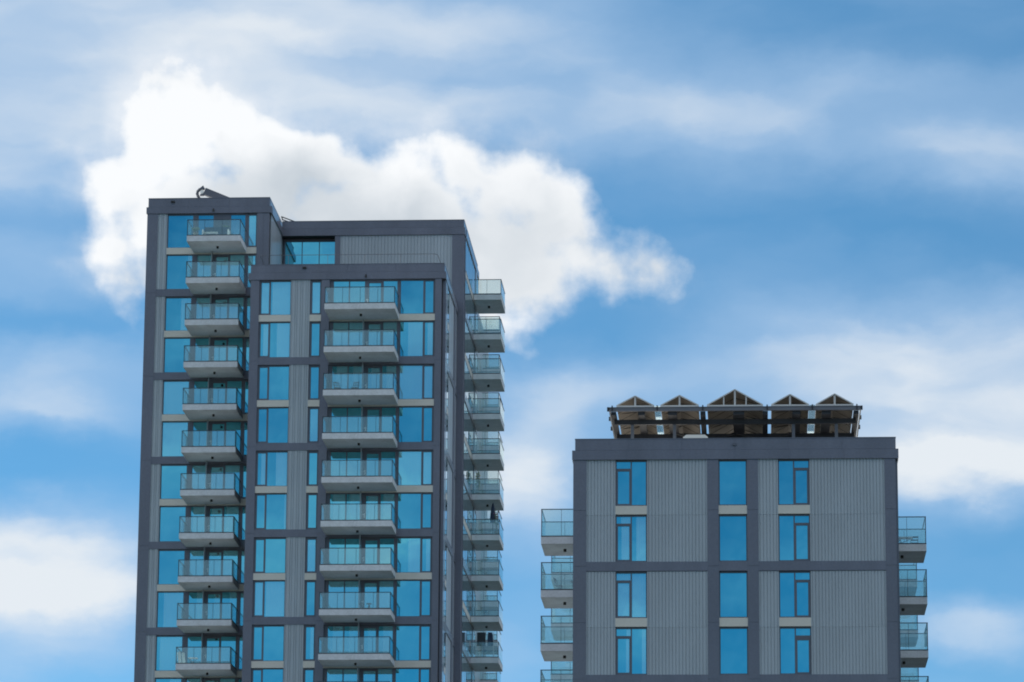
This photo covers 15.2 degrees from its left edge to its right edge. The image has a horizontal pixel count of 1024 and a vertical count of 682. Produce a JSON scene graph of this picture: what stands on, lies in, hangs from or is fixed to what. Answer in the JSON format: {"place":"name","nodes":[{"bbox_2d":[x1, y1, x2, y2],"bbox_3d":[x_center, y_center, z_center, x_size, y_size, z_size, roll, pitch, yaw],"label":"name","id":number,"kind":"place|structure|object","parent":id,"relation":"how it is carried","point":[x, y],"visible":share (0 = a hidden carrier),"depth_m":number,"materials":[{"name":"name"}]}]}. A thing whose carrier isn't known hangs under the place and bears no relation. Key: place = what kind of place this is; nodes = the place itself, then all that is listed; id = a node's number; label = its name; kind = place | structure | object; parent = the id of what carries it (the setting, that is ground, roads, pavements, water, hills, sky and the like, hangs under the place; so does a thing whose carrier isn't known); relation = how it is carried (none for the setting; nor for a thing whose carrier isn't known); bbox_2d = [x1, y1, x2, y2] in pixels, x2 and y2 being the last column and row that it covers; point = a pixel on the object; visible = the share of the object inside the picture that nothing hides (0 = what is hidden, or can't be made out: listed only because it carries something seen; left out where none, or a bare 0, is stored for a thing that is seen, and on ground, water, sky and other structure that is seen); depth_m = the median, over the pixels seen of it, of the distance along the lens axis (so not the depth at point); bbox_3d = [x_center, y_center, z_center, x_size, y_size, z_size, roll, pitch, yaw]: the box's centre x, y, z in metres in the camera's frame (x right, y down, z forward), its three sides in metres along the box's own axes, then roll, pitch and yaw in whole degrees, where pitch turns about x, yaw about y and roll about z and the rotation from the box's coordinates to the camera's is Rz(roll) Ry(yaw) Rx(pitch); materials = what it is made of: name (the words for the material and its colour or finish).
{"place":"outdoors","nodes":[
{"label":"outdoors","id":0,"kind":"place"},
{"bbox_2d":[0,0,1023,681],"label":"sky","id":1,"kind":"structure","parent":0,"point":[699,201],"materials":[{"name":"blue"}]},
{"bbox_2d":[540,437,928,681],"bbox_3d":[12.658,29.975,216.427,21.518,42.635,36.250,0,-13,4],"label":"apartment building","id":2,"kind":"structure","parent":0,"point":[778,559],"depth_m":202.41,"materials":[{"name":"grey metal"}]},
{"bbox_2d":[615,515,646,561],"bbox_3d":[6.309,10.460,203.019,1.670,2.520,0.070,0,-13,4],"label":"window","id":3,"kind":"structure","parent":2,"relation":"in","point":[630,530],"depth_m":203.05,"materials":[{"name":"blue glass"}]},
{"bbox_2d":[615,572,646,617],"bbox_3d":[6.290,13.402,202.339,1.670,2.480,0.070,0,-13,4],"label":"window","id":4,"kind":"structure","parent":2,"relation":"in","point":[630,587],"depth_m":202.35,"materials":[{"name":"blue glass"}]},
{"bbox_2d":[615,627,646,674],"bbox_3d":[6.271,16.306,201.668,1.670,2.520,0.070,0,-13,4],"label":"window","id":5,"kind":"structure","parent":2,"relation":"in","point":[630,642],"depth_m":201.66,"materials":[{"name":"blue glass"}]},
{"bbox_2d":[616,460,646,505],"bbox_3d":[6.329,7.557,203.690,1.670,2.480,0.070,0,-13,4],"label":"window","id":6,"kind":"structure","parent":2,"relation":"in","point":[631,475],"depth_m":203.69,"materials":[{"name":"blue glass"}]},
{"bbox_2d":[718,460,746,504],"bbox_3d":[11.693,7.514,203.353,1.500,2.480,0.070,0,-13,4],"label":"window","id":7,"kind":"structure","parent":2,"relation":"in","point":[732,474],"depth_m":203.39,"materials":[{"name":"blue glass"}]},
{"bbox_2d":[719,515,746,560],"bbox_3d":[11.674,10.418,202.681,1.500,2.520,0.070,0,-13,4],"label":"window","id":8,"kind":"structure","parent":2,"relation":"in","point":[732,528],"depth_m":202.70,"materials":[{"name":"blue glass"}]},
{"bbox_2d":[719,571,747,617],"bbox_3d":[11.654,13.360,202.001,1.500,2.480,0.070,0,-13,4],"label":"window","id":9,"kind":"structure","parent":2,"relation":"in","point":[733,585],"depth_m":202.01,"materials":[{"name":"blue glass"}]},
{"bbox_2d":[719,627,747,673],"bbox_3d":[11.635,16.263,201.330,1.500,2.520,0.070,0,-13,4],"label":"window","id":10,"kind":"structure","parent":2,"relation":"in","point":[733,641],"depth_m":201.37,"materials":[{"name":"blue glass"}]},
{"bbox_2d":[607,389,862,438],"bbox_3d":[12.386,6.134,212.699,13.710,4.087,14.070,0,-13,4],"label":"solar canopy","id":11,"kind":"object","parent":2,"relation":"on","point":[734,413],"visible":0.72,"depth_m":207.64,"materials":[{"name":"grey metal"}]},
{"bbox_2d":[778,459,809,504],"bbox_3d":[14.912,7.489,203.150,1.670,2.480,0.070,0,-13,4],"label":"window","id":12,"kind":"structure","parent":2,"relation":"in","point":[793,474],"depth_m":203.15,"materials":[{"name":"blue glass"}]},
{"bbox_2d":[778,514,809,560],"bbox_3d":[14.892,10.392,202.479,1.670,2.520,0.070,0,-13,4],"label":"window","id":13,"kind":"structure","parent":2,"relation":"in","point":[793,529],"depth_m":202.50,"materials":[{"name":"blue glass"}]},
{"bbox_2d":[779,571,810,617],"bbox_3d":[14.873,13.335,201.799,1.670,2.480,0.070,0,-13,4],"label":"window","id":14,"kind":"structure","parent":2,"relation":"in","point":[794,586],"depth_m":201.81,"materials":[{"name":"blue glass"}]},
{"bbox_2d":[779,627,811,673],"bbox_3d":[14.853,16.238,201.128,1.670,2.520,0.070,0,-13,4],"label":"window","id":15,"kind":"structure","parent":2,"relation":"in","point":[794,642],"depth_m":201.12,"materials":[{"name":"blue glass"}]},
{"label":"ground","id":16,"kind":"structure","parent":0,"visible":0},
{"bbox_2d":[134,197,504,681],"bbox_3d":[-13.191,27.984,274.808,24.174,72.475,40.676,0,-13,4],"label":"apartment tower","id":17,"kind":"structure","parent":16,"relation":"on","point":[296,508],"depth_m":264.14,"materials":[{"name":"grey concrete"}]},
{"bbox_2d":[155,678,186,681],"bbox_3d":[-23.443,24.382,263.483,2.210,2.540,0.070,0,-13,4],"label":"window","id":18,"kind":"structure","parent":17,"relation":"in","point":[156,679],"depth_m":263.73,"materials":[{"name":"blue glass"}]},
{"bbox_2d":[155,635,187,670],"bbox_3d":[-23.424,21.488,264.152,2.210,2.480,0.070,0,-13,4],"label":"window","id":19,"kind":"structure","parent":17,"relation":"in","point":[165,659],"depth_m":264.18,"materials":[{"name":"blue glass"}]},
{"bbox_2d":[156,591,188,627],"bbox_3d":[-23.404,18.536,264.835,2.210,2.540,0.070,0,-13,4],"label":"window","id":20,"kind":"structure","parent":17,"relation":"in","point":[167,601],"depth_m":264.89,"materials":[{"name":"blue glass"}]},
{"bbox_2d":[158,549,189,584],"bbox_3d":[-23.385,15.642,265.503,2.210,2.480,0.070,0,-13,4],"label":"window","id":21,"kind":"structure","parent":17,"relation":"in","point":[168,559],"depth_m":265.54,"materials":[{"name":"blue glass"}]},
{"bbox_2d":[159,506,190,541],"bbox_3d":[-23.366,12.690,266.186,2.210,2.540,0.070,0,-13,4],"label":"window","id":22,"kind":"structure","parent":17,"relation":"in","point":[169,518],"depth_m":266.25,"materials":[{"name":"blue glass"}]},
{"bbox_2d":[160,464,191,498],"bbox_3d":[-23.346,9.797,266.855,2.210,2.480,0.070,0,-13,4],"label":"window","id":23,"kind":"structure","parent":17,"relation":"in","point":[170,478],"depth_m":266.90,"materials":[{"name":"blue glass"}]},
{"bbox_2d":[161,421,192,456],"bbox_3d":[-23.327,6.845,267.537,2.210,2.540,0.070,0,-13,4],"label":"window","id":24,"kind":"structure","parent":17,"relation":"in","point":[171,441],"depth_m":267.62,"materials":[{"name":"blue glass"}]},
{"bbox_2d":[162,380,193,414],"bbox_3d":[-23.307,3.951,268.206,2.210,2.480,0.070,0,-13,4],"label":"window","id":25,"kind":"structure","parent":17,"relation":"in","point":[172,389],"depth_m":268.27,"materials":[{"name":"blue glass"}]},
{"bbox_2d":[163,337,195,372],"bbox_3d":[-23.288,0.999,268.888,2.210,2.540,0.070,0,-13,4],"label":"window","id":26,"kind":"structure","parent":17,"relation":"in","point":[173,347],"depth_m":268.93,"materials":[{"name":"blue glass"}]},
{"bbox_2d":[165,297,196,330],"bbox_3d":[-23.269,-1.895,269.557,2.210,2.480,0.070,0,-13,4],"label":"window","id":27,"kind":"structure","parent":17,"relation":"in","point":[174,306],"depth_m":269.58,"materials":[{"name":"blue glass"}]},
{"bbox_2d":[166,254,197,288],"bbox_3d":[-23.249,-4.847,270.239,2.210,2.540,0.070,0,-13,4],"label":"window","id":28,"kind":"structure","parent":17,"relation":"in","point":[175,264],"depth_m":270.31,"materials":[{"name":"blue glass"}]},
{"bbox_2d":[167,214,198,247],"bbox_3d":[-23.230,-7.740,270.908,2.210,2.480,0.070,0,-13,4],"label":"window","id":29,"kind":"structure","parent":17,"relation":"in","point":[177,223],"depth_m":270.97,"materials":[{"name":"blue glass"}]},
{"bbox_2d":[187,678,234,681],"bbox_3d":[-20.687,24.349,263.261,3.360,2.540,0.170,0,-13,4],"label":"balcony door","id":30,"kind":"structure","parent":17,"relation":"in","point":[188,679],"depth_m":263.53,"materials":[{"name":"blue glass"}]},
{"bbox_2d":[196,186,226,197],"bbox_3d":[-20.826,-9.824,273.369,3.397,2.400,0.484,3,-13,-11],"label":"roof crane","id":31,"kind":"object","parent":17,"relation":"on","point":[207,192],"visible":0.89,"depth_m":273.26,"materials":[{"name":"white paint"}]},
{"bbox_2d":[187,635,235,662],"bbox_3d":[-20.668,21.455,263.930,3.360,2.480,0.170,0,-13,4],"label":"balcony door","id":32,"kind":"structure","parent":17,"relation":"in","point":[216,648],"depth_m":264.05,"materials":[{"name":"blue glass"}]},
{"bbox_2d":[188,591,236,618],"bbox_3d":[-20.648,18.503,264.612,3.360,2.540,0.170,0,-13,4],"label":"balcony door","id":33,"kind":"structure","parent":17,"relation":"in","point":[211,611],"depth_m":264.76,"materials":[{"name":"blue glass"}]},
{"bbox_2d":[190,549,237,574],"bbox_3d":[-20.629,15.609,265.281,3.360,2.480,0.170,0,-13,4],"label":"balcony door","id":34,"kind":"structure","parent":17,"relation":"in","point":[212,567],"depth_m":265.41,"materials":[{"name":"blue glass"}]},
{"bbox_2d":[191,506,238,531],"bbox_3d":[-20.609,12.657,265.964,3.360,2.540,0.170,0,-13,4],"label":"balcony door","id":35,"kind":"structure","parent":17,"relation":"in","point":[213,524],"depth_m":266.12,"materials":[{"name":"blue glass"}]},
{"bbox_2d":[202,227,229,234],"bbox_3d":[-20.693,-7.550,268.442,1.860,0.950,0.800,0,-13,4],"label":"outdoor sofa","id":36,"kind":"object","parent":17,"relation":"on","point":[222,230],"visible":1,"depth_m":268.68,"materials":[{"name":"grey fabric"}]},
{"bbox_2d":[192,464,239,488],"bbox_3d":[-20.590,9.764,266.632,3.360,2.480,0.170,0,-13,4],"label":"balcony door","id":37,"kind":"structure","parent":17,"relation":"in","point":[214,481],"depth_m":266.77,"materials":[{"name":"blue glass"}]},
{"bbox_2d":[193,421,240,445],"bbox_3d":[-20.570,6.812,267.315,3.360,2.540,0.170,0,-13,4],"label":"balcony door","id":38,"kind":"structure","parent":17,"relation":"in","point":[215,438],"depth_m":267.49,"materials":[{"name":"blue glass"}]},
{"bbox_2d":[194,380,241,402],"bbox_3d":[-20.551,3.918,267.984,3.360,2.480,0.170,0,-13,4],"label":"balcony door","id":39,"kind":"structure","parent":17,"relation":"in","point":[225,394],"depth_m":268.14,"materials":[{"name":"blue glass"}]},
{"bbox_2d":[195,337,242,360],"bbox_3d":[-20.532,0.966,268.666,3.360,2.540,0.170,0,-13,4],"label":"balcony door","id":40,"kind":"structure","parent":17,"relation":"in","point":[222,353],"depth_m":268.80,"materials":[{"name":"blue glass"}]},
{"bbox_2d":[196,296,243,318],"bbox_3d":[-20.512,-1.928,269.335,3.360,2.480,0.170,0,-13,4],"label":"balcony door","id":41,"kind":"structure","parent":17,"relation":"in","point":[225,310],"depth_m":269.52,"materials":[{"name":"blue glass"}]},
{"bbox_2d":[197,254,244,276],"bbox_3d":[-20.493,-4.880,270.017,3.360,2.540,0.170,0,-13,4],"label":"balcony door","id":42,"kind":"structure","parent":17,"relation":"in","point":[227,268],"depth_m":270.18,"materials":[{"name":"blue glass"}]},
{"bbox_2d":[198,214,244,234],"bbox_3d":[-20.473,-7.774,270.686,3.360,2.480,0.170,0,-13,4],"label":"balcony door","id":43,"kind":"structure","parent":17,"relation":"in","point":[234,225],"depth_m":270.90,"materials":[{"name":"blue glass"}]},
{"bbox_2d":[235,635,242,670],"bbox_3d":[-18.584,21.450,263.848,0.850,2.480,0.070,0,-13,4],"label":"window","id":44,"kind":"structure","parent":17,"relation":"in","point":[239,638],"depth_m":263.89,"materials":[{"name":"blue glass"}]},
{"bbox_2d":[236,591,243,626],"bbox_3d":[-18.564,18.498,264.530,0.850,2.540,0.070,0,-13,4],"label":"window","id":45,"kind":"structure","parent":17,"relation":"in","point":[240,594],"depth_m":264.56,"materials":[{"name":"blue glass"}]},
{"bbox_2d":[237,549,244,583],"bbox_3d":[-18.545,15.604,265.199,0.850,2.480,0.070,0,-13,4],"label":"window","id":46,"kind":"structure","parent":17,"relation":"in","point":[241,552],"depth_m":265.21,"materials":[{"name":"blue glass"}]},
{"bbox_2d":[238,506,245,540],"bbox_3d":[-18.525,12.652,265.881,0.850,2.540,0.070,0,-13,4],"label":"window","id":47,"kind":"structure","parent":17,"relation":"in","point":[242,509],"depth_m":265.92,"materials":[{"name":"blue glass"}]},
{"bbox_2d":[239,464,246,498],"bbox_3d":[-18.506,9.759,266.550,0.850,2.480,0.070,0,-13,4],"label":"window","id":48,"kind":"structure","parent":17,"relation":"in","point":[242,477],"depth_m":266.57,"materials":[{"name":"blue glass"}]},
{"bbox_2d":[240,421,247,455],"bbox_3d":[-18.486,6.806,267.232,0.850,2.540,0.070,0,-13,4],"label":"window","id":49,"kind":"structure","parent":17,"relation":"in","point":[243,433],"depth_m":267.29,"materials":[{"name":"blue glass"}]},
{"bbox_2d":[241,380,247,413],"bbox_3d":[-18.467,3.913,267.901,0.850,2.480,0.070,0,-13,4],"label":"window","id":50,"kind":"structure","parent":17,"relation":"in","point":[244,390],"depth_m":267.94,"materials":[{"name":"blue glass"}]},
{"bbox_2d":[242,337,248,371],"bbox_3d":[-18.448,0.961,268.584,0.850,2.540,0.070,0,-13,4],"label":"window","id":51,"kind":"structure","parent":17,"relation":"in","point":[245,346],"depth_m":268.60,"materials":[{"name":"blue glass"}]},
{"bbox_2d":[243,296,249,329],"bbox_3d":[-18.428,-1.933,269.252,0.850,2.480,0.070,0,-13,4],"label":"window","id":52,"kind":"structure","parent":17,"relation":"in","point":[246,302],"depth_m":269.26,"materials":[{"name":"blue glass"}]},
{"bbox_2d":[244,254,255,287],"bbox_3d":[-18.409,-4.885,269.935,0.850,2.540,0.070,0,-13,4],"label":"window","id":53,"kind":"structure","parent":17,"relation":"in","point":[249,259],"depth_m":270.05,"materials":[{"name":"blue glass"}]},
{"bbox_2d":[245,213,256,246],"bbox_3d":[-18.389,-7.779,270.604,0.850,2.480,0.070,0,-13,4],"label":"window","id":54,"kind":"structure","parent":17,"relation":"in","point":[250,219],"depth_m":270.64,"materials":[{"name":"blue glass"}]},
{"bbox_2d":[251,625,283,660],"bbox_3d":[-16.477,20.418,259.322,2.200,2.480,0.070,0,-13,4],"label":"window","id":55,"kind":"structure","parent":17,"relation":"in","point":[267,640],"depth_m":259.32,"materials":[{"name":"blue glass"}]},
{"bbox_2d":[251,668,283,681],"bbox_3d":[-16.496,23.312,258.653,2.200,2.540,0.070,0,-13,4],"label":"window","id":56,"kind":"structure","parent":17,"relation":"in","point":[257,674],"depth_m":258.81,"materials":[{"name":"blue glass"}]},
{"bbox_2d":[252,580,284,616],"bbox_3d":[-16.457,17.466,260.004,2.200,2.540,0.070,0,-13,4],"label":"window","id":57,"kind":"structure","parent":17,"relation":"in","point":[268,595],"depth_m":260.02,"materials":[{"name":"blue glass"}]},
{"bbox_2d":[253,537,285,572],"bbox_3d":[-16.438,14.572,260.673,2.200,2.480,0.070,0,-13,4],"label":"window","id":58,"kind":"structure","parent":17,"relation":"in","point":[270,552],"depth_m":260.72,"materials":[{"name":"blue glass"}]},
{"bbox_2d":[254,493,286,529],"bbox_3d":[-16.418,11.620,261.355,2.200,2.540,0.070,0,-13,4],"label":"window","id":59,"kind":"structure","parent":17,"relation":"in","point":[270,508],"depth_m":261.35,"materials":[{"name":"blue glass"}]},
{"bbox_2d":[255,451,287,485],"bbox_3d":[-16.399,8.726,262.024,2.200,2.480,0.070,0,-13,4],"label":"window","id":60,"kind":"structure","parent":17,"relation":"in","point":[271,466],"depth_m":262.06,"materials":[{"name":"blue glass"}]},
{"bbox_2d":[256,407,288,442],"bbox_3d":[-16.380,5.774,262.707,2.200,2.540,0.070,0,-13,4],"label":"window","id":61,"kind":"structure","parent":17,"relation":"in","point":[272,422],"depth_m":262.70,"materials":[{"name":"blue glass"}]},
{"bbox_2d":[257,365,289,399],"bbox_3d":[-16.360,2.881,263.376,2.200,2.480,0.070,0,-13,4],"label":"window","id":62,"kind":"structure","parent":17,"relation":"in","point":[273,380],"depth_m":263.40,"materials":[{"name":"blue glass"}]},
{"bbox_2d":[258,322,289,356],"bbox_3d":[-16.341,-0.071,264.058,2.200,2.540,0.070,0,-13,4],"label":"window","id":63,"kind":"structure","parent":17,"relation":"in","point":[274,337],"depth_m":264.05,"materials":[{"name":"blue glass"}]},
{"bbox_2d":[259,280,290,314],"bbox_3d":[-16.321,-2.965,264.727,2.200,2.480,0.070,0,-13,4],"label":"window","id":64,"kind":"structure","parent":17,"relation":"in","point":[275,295],"depth_m":264.76,"materials":[{"name":"blue glass"}]},
{"bbox_2d":[283,239,334,263],"bbox_3d":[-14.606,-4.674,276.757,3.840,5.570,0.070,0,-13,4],"label":"window","id":65,"kind":"structure","parent":17,"relation":"in","point":[300,251],"depth_m":277.19,"materials":[{"name":"blue glass"}]},
{"bbox_2d":[303,625,314,660],"bbox_3d":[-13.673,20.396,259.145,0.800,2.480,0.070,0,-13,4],"label":"window","id":66,"kind":"structure","parent":17,"relation":"in","point":[309,630],"depth_m":259.13,"materials":[{"name":"blue glass"}]},
{"bbox_2d":[303,668,314,681],"bbox_3d":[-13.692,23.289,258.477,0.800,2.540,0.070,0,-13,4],"label":"window","id":67,"kind":"structure","parent":17,"relation":"in","point":[308,673],"depth_m":258.69,"materials":[{"name":"blue glass"}]},
{"bbox_2d":[304,580,315,616],"bbox_3d":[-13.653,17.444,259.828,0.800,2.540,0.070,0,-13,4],"label":"window","id":68,"kind":"structure","parent":17,"relation":"in","point":[310,585],"depth_m":259.83,"materials":[{"name":"blue glass"}]},
{"bbox_2d":[305,537,316,572],"bbox_3d":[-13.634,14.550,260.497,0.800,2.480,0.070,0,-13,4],"label":"window","id":69,"kind":"structure","parent":17,"relation":"in","point":[310,542],"depth_m":260.53,"materials":[{"name":"blue glass"}]},
{"bbox_2d":[306,493,317,528],"bbox_3d":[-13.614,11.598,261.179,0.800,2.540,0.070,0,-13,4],"label":"window","id":70,"kind":"structure","parent":17,"relation":"in","point":[311,498],"depth_m":261.23,"materials":[{"name":"blue glass"}]},
{"bbox_2d":[307,407,318,442],"bbox_3d":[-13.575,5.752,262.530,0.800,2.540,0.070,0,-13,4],"label":"window","id":71,"kind":"structure","parent":17,"relation":"in","point":[313,412],"depth_m":262.51,"materials":[{"name":"blue glass"}]},
{"bbox_2d":[307,451,318,485],"bbox_3d":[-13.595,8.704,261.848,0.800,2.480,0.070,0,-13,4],"label":"window","id":72,"kind":"structure","parent":17,"relation":"in","point":[312,456],"depth_m":261.87,"materials":[{"name":"blue glass"}]},
{"bbox_2d":[308,365,319,399],"bbox_3d":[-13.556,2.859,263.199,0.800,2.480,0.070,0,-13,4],"label":"window","id":73,"kind":"structure","parent":17,"relation":"in","point":[314,370],"depth_m":263.21,"materials":[{"name":"blue glass"}]},
{"bbox_2d":[309,322,320,356],"bbox_3d":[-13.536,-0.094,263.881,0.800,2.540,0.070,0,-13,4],"label":"window","id":74,"kind":"structure","parent":17,"relation":"in","point":[315,327],"depth_m":263.85,"materials":[{"name":"blue glass"}]},
{"bbox_2d":[310,280,321,314],"bbox_3d":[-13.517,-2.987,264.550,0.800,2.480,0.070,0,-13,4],"label":"window","id":75,"kind":"structure","parent":17,"relation":"in","point":[315,285],"depth_m":264.56,"materials":[{"name":"blue glass"}]},
{"bbox_2d":[323,668,395,681],"bbox_3d":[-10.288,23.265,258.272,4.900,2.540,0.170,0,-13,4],"label":"balcony door","id":76,"kind":"structure","parent":17,"relation":"in","point":[329,674],"depth_m":258.50,"materials":[{"name":"blue glass"}]},
{"bbox_2d":[324,625,395,660],"bbox_3d":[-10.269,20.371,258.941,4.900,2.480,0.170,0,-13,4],"label":"balcony door","id":77,"kind":"structure","parent":17,"relation":"in","point":[344,634],"depth_m":259.07,"materials":[{"name":"blue glass"}]},
{"bbox_2d":[324,580,396,616],"bbox_3d":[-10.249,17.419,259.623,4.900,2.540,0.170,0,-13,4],"label":"balcony door","id":78,"kind":"structure","parent":17,"relation":"in","point":[345,600],"depth_m":259.76,"materials":[{"name":"blue glass"}]},
{"bbox_2d":[325,537,396,572],"bbox_3d":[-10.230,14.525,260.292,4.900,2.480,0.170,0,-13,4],"label":"balcony door","id":79,"kind":"structure","parent":17,"relation":"in","point":[373,550],"depth_m":260.40,"materials":[{"name":"blue glass"}]},
{"bbox_2d":[326,493,397,528],"bbox_3d":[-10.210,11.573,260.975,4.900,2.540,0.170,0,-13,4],"label":"balcony door","id":80,"kind":"structure","parent":17,"relation":"in","point":[340,506],"depth_m":261.10,"materials":[{"name":"blue glass"}]},
{"bbox_2d":[327,450,397,485],"bbox_3d":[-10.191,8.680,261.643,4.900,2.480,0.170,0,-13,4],"label":"balcony door","id":81,"kind":"structure","parent":17,"relation":"in","point":[383,465],"depth_m":261.80,"materials":[{"name":"blue glass"}]},
{"bbox_2d":[328,406,398,441],"bbox_3d":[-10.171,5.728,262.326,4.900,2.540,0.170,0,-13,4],"label":"balcony door","id":82,"kind":"structure","parent":17,"relation":"in","point":[348,424],"depth_m":262.44,"materials":[{"name":"blue glass"}]},
{"bbox_2d":[328,364,399,398],"bbox_3d":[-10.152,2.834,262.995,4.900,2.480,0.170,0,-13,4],"label":"balcony door","id":83,"kind":"structure","parent":17,"relation":"in","point":[384,380],"depth_m":263.15,"materials":[{"name":"blue glass"}]},
{"bbox_2d":[329,321,399,355],"bbox_3d":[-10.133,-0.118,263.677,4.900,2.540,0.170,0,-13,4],"label":"balcony door","id":84,"kind":"structure","parent":17,"relation":"in","point":[347,333],"depth_m":263.85,"materials":[{"name":"blue glass"}]},
{"bbox_2d":[330,280,400,313],"bbox_3d":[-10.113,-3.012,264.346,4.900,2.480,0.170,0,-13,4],"label":"balcony door","id":85,"kind":"structure","parent":17,"relation":"in","point":[352,292],"depth_m":264.50,"materials":[{"name":"blue glass"}]},
{"bbox_2d":[395,668,430,681],"bbox_3d":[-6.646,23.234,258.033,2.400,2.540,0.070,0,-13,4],"label":"window","id":86,"kind":"structure","parent":17,"relation":"in","point":[401,674],"depth_m":258.18,"materials":[{"name":"blue glass"}]},
{"bbox_2d":[396,624,430,660],"bbox_3d":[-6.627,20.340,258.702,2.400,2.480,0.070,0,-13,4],"label":"window","id":87,"kind":"structure","parent":17,"relation":"in","point":[413,641],"depth_m":258.69,"materials":[{"name":"blue glass"}]},
{"bbox_2d":[396,580,431,616],"bbox_3d":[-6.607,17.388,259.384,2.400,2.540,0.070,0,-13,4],"label":"window","id":88,"kind":"structure","parent":17,"relation":"in","point":[414,597],"depth_m":259.38,"materials":[{"name":"blue glass"}]},
{"bbox_2d":[397,537,431,572],"bbox_3d":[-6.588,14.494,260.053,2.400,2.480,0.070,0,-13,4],"label":"window","id":89,"kind":"structure","parent":17,"relation":"in","point":[414,554],"depth_m":260.08,"materials":[{"name":"blue glass"}]},
{"bbox_2d":[397,492,432,528],"bbox_3d":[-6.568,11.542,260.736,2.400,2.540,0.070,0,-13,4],"label":"window","id":90,"kind":"structure","parent":17,"relation":"in","point":[415,509],"depth_m":260.72,"materials":[{"name":"blue glass"}]},
{"bbox_2d":[398,450,432,485],"bbox_3d":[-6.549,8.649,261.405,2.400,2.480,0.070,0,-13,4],"label":"window","id":91,"kind":"structure","parent":17,"relation":"in","point":[415,467],"depth_m":261.42,"materials":[{"name":"blue glass"}]},
{"bbox_2d":[399,364,433,398],"bbox_3d":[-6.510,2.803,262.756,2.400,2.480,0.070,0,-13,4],"label":"window","id":92,"kind":"structure","parent":17,"relation":"in","point":[416,381],"depth_m":262.76,"materials":[{"name":"blue glass"}]},
{"bbox_2d":[399,406,433,441],"bbox_3d":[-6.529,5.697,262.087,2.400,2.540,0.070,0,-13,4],"label":"window","id":93,"kind":"structure","parent":17,"relation":"in","point":[416,423],"depth_m":262.12,"materials":[{"name":"blue glass"}]},
{"bbox_2d":[400,279,434,313],"bbox_3d":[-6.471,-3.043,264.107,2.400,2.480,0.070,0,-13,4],"label":"window","id":94,"kind":"structure","parent":17,"relation":"in","point":[417,295],"depth_m":264.11,"materials":[{"name":"blue glass"}]},
{"bbox_2d":[400,321,434,355],"bbox_3d":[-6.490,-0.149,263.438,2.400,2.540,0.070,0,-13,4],"label":"window","id":95,"kind":"structure","parent":17,"relation":"in","point":[417,338],"depth_m":263.47,"materials":[{"name":"blue glass"}]},
{"bbox_2d":[462,609,471,656],"bbox_3d":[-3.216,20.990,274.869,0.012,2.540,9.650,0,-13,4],"label":"window","id":96,"kind":"structure","parent":17,"relation":"in","point":[466,625],"depth_m":275.24,"materials":[{"name":"blue glass"}]},
{"bbox_2d":[462,651,471,681],"bbox_3d":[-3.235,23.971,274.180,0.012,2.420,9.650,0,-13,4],"label":"window","id":97,"kind":"structure","parent":17,"relation":"in","point":[466,669],"depth_m":273.23,"materials":[{"name":"blue glass"}]},
{"bbox_2d":[463,485,472,535],"bbox_3d":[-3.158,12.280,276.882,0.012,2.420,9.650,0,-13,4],"label":"window","id":98,"kind":"structure","parent":17,"relation":"in","point":[468,507],"depth_m":277.19,"materials":[{"name":"blue glass"}]},
{"bbox_2d":[463,523,472,574],"bbox_3d":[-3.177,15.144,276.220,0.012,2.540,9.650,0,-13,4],"label":"window","id":99,"kind":"structure","parent":17,"relation":"in","point":[467,544],"depth_m":276.05,"materials":[{"name":"blue glass"}]},
{"bbox_2d":[463,567,472,616],"bbox_3d":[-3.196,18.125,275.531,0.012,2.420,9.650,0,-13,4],"label":"window","id":100,"kind":"structure","parent":17,"relation":"in","point":[467,587],"depth_m":275.64,"materials":[{"name":"blue glass"}]},
{"bbox_2d":[464,403,473,452],"bbox_3d":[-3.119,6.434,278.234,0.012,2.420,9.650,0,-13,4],"label":"window","id":101,"kind":"structure","parent":17,"relation":"in","point":[468,425],"depth_m":277.87,"materials":[{"name":"blue glass"}]},
{"bbox_2d":[464,441,473,492],"bbox_3d":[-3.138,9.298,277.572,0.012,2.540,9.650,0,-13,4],"label":"window","id":102,"kind":"structure","parent":17,"relation":"in","point":[468,464],"depth_m":277.60,"materials":[{"name":"blue glass"}]},
{"bbox_2d":[465,359,473,412],"bbox_3d":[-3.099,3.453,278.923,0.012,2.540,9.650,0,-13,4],"label":"window","id":103,"kind":"structure","parent":17,"relation":"in","point":[469,385],"depth_m":279.09,"materials":[{"name":"blue glass"}]},
{"bbox_2d":[465,279,474,332],"bbox_3d":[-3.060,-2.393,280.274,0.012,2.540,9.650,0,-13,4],"label":"window","id":104,"kind":"structure","parent":17,"relation":"in","point":[469,304],"depth_m":280.67,"materials":[{"name":"blue glass"}]},
{"bbox_2d":[465,319,474,373],"bbox_3d":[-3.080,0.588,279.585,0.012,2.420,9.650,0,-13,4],"label":"window","id":105,"kind":"structure","parent":17,"relation":"in","point":[469,346],"depth_m":279.50,"materials":[{"name":"blue glass"}]},
{"bbox_2d":[466,239,474,294],"bbox_3d":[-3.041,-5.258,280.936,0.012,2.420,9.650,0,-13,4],"label":"window","id":106,"kind":"structure","parent":17,"relation":"in","point":[470,268],"depth_m":281.01,"materials":[{"name":"blue glass"}]},
{"bbox_2d":[476,632,493,656],"bbox_3d":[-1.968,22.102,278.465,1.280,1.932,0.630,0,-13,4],"label":"drying rack","id":107,"kind":"object","parent":17,"relation":"on","point":[480,638],"visible":1,"depth_m":278.52,"materials":[{"name":"metal"}]},
{"bbox_2d":[490,503,495,533],"bbox_3d":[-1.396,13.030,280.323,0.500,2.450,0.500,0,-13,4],"label":"parasol","id":108,"kind":"object","parent":17,"relation":"on","point":[492,514],"visible":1,"depth_m":280.26,"materials":[{"name":"fabric"}]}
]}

